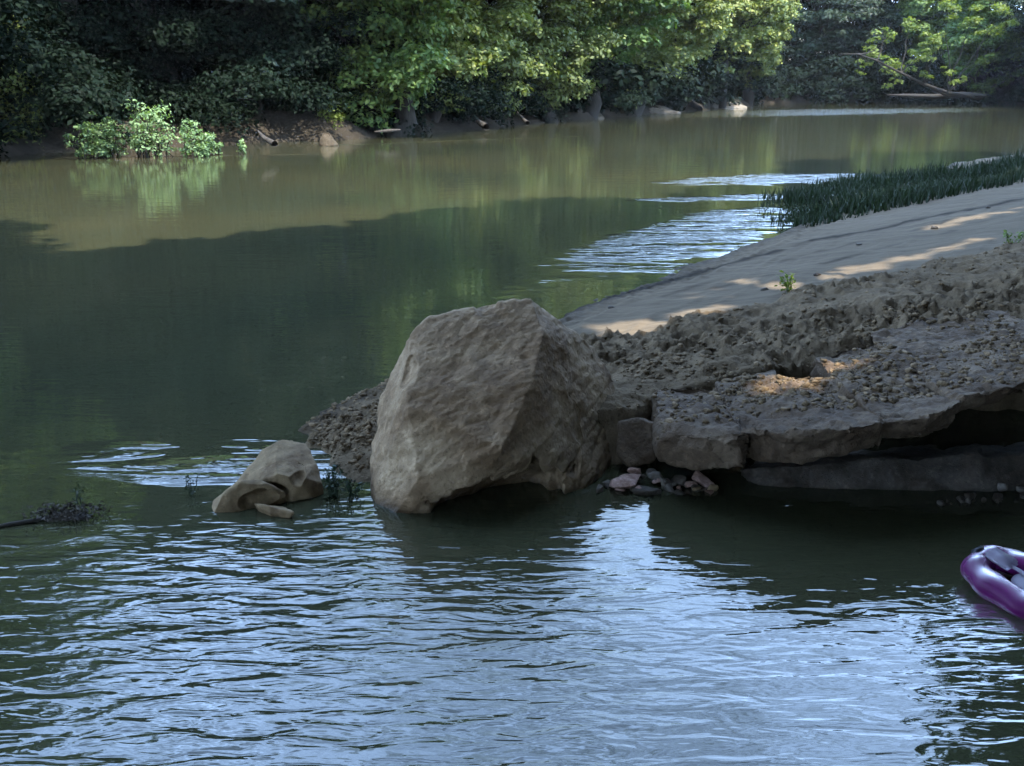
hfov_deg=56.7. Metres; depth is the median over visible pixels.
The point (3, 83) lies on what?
bank shrub
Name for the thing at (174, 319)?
river water
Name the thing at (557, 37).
river tree
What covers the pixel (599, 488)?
stone
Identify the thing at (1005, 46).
river tree
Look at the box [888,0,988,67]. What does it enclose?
river tree
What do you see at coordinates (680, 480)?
stone
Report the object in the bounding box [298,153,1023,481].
sand bank
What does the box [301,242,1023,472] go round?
silt clods
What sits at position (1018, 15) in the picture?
river tree
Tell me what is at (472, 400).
boulder
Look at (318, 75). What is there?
river tree
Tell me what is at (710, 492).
stone
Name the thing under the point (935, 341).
rock ledge
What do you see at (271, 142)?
fallen log
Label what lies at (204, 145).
water shrub
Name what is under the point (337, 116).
bank shrub
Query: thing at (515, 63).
river tree
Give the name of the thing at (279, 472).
split rock
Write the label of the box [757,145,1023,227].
reeds
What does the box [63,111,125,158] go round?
water shrub
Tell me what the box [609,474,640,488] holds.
stone
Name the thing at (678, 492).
stone
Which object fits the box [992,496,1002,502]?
stone
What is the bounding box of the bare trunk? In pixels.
[718,61,728,107]
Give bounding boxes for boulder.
[370,298,614,512]
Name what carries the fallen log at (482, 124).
on the river water
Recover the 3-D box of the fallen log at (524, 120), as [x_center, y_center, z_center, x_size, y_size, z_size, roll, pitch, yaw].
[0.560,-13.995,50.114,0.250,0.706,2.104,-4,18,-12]
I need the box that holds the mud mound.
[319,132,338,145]
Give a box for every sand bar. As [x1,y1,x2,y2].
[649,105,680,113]
[712,102,746,107]
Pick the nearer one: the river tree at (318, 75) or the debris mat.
the debris mat
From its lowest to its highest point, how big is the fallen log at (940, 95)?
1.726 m
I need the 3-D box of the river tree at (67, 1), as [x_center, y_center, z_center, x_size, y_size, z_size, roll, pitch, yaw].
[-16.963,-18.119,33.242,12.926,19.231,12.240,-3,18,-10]
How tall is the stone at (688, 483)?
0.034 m
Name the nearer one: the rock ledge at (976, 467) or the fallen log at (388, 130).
the rock ledge at (976, 467)
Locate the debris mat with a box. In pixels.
[9,500,119,522]
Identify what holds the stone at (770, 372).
on the sand bank
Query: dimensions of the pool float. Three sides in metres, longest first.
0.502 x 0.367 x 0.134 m
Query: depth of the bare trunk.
92.60 m
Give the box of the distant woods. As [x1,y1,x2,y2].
[0,0,1023,158]
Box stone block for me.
[616,417,655,467]
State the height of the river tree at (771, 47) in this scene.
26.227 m
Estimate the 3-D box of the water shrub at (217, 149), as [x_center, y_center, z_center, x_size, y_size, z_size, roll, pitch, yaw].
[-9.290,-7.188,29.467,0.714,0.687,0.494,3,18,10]
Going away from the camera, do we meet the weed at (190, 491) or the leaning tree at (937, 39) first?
the weed at (190, 491)
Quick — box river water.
[0,103,1023,765]
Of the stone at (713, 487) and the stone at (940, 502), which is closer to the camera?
the stone at (940, 502)
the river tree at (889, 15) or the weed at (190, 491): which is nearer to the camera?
the weed at (190, 491)
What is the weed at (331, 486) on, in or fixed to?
on the river water
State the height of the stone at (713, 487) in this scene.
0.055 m
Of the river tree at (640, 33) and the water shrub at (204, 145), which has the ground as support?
the river tree at (640, 33)
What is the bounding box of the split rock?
[212,440,323,517]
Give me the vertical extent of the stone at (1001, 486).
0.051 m
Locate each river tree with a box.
[52,0,76,118]
[130,0,186,113]
[152,0,327,111]
[290,0,462,135]
[299,0,328,110]
[396,0,533,122]
[464,0,583,120]
[511,0,640,122]
[556,0,691,118]
[591,0,732,115]
[643,0,748,106]
[683,0,788,108]
[719,0,802,105]
[781,0,867,69]
[827,0,939,58]
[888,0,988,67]
[934,0,1023,104]
[993,0,1023,63]
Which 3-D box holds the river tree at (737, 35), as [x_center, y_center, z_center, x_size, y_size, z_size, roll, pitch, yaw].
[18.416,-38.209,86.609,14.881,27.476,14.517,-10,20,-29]
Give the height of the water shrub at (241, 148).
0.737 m
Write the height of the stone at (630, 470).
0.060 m
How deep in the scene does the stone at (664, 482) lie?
4.94 m
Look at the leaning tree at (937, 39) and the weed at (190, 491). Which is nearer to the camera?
the weed at (190, 491)
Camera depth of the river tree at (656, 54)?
66.69 m
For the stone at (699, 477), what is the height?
0.089 m
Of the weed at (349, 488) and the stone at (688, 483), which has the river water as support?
the weed at (349, 488)
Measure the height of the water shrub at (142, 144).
2.001 m
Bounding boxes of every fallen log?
[257,130,277,146]
[374,129,400,132]
[472,114,488,129]
[517,111,528,125]
[689,100,702,109]
[887,88,985,98]
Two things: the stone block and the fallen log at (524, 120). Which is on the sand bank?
the stone block
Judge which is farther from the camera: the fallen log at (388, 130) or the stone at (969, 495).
the fallen log at (388, 130)
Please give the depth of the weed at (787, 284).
8.34 m
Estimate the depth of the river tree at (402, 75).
38.79 m
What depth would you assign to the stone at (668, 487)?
4.91 m
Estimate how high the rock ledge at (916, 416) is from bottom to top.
0.271 m
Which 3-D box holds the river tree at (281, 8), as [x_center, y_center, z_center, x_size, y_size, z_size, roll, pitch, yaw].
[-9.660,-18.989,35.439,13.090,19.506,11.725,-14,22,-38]
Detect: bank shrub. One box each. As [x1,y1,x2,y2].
[0,15,59,147]
[316,94,344,129]
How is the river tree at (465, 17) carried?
on the ground
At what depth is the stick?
4.54 m
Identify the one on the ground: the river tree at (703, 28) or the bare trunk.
the river tree at (703, 28)
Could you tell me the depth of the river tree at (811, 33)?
124.76 m
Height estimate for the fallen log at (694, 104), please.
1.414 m
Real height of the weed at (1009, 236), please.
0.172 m
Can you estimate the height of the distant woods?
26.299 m
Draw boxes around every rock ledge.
[651,388,748,470]
[712,374,885,464]
[741,442,1023,491]
[810,345,961,445]
[871,310,1023,413]
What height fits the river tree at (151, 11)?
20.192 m
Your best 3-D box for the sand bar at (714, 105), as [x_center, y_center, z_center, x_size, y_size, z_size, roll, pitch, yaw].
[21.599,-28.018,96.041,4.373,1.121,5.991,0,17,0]
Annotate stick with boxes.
[0,516,54,527]
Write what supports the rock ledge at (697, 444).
on the sand bank
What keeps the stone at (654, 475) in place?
on the river water
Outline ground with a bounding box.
[0,94,1023,156]
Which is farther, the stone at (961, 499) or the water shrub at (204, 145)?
the water shrub at (204, 145)
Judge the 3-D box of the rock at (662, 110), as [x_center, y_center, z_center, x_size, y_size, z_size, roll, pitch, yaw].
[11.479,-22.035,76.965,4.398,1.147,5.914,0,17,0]
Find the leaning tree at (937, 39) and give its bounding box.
[851,0,1019,100]
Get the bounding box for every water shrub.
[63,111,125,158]
[91,115,132,157]
[119,99,179,157]
[155,118,216,157]
[208,141,223,154]
[236,138,246,153]
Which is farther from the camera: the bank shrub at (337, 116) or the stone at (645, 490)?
the bank shrub at (337, 116)
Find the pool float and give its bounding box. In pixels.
[960,545,1023,618]
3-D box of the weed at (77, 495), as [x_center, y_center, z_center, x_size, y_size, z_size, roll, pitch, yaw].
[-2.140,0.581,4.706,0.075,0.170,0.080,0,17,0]
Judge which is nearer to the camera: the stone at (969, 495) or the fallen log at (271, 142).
the stone at (969, 495)
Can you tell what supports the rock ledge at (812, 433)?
on the sand bank
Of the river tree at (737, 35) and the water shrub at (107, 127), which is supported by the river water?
the water shrub at (107, 127)
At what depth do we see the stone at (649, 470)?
5.05 m
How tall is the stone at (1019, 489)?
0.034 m
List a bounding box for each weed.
[71,483,87,507]
[182,473,200,495]
[322,462,346,497]
[340,473,363,498]
[775,269,795,291]
[1003,230,1023,242]
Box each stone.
[596,484,603,492]
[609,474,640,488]
[627,467,640,473]
[632,485,661,495]
[646,468,655,474]
[647,471,662,479]
[660,477,670,489]
[664,483,673,491]
[671,475,685,485]
[673,489,685,494]
[685,481,697,486]
[691,471,713,486]
[705,490,713,494]
[707,484,718,490]
[755,369,776,375]
[937,500,944,505]
[956,496,965,502]
[964,493,973,499]
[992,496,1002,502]
[997,482,1007,490]
[1016,486,1023,492]

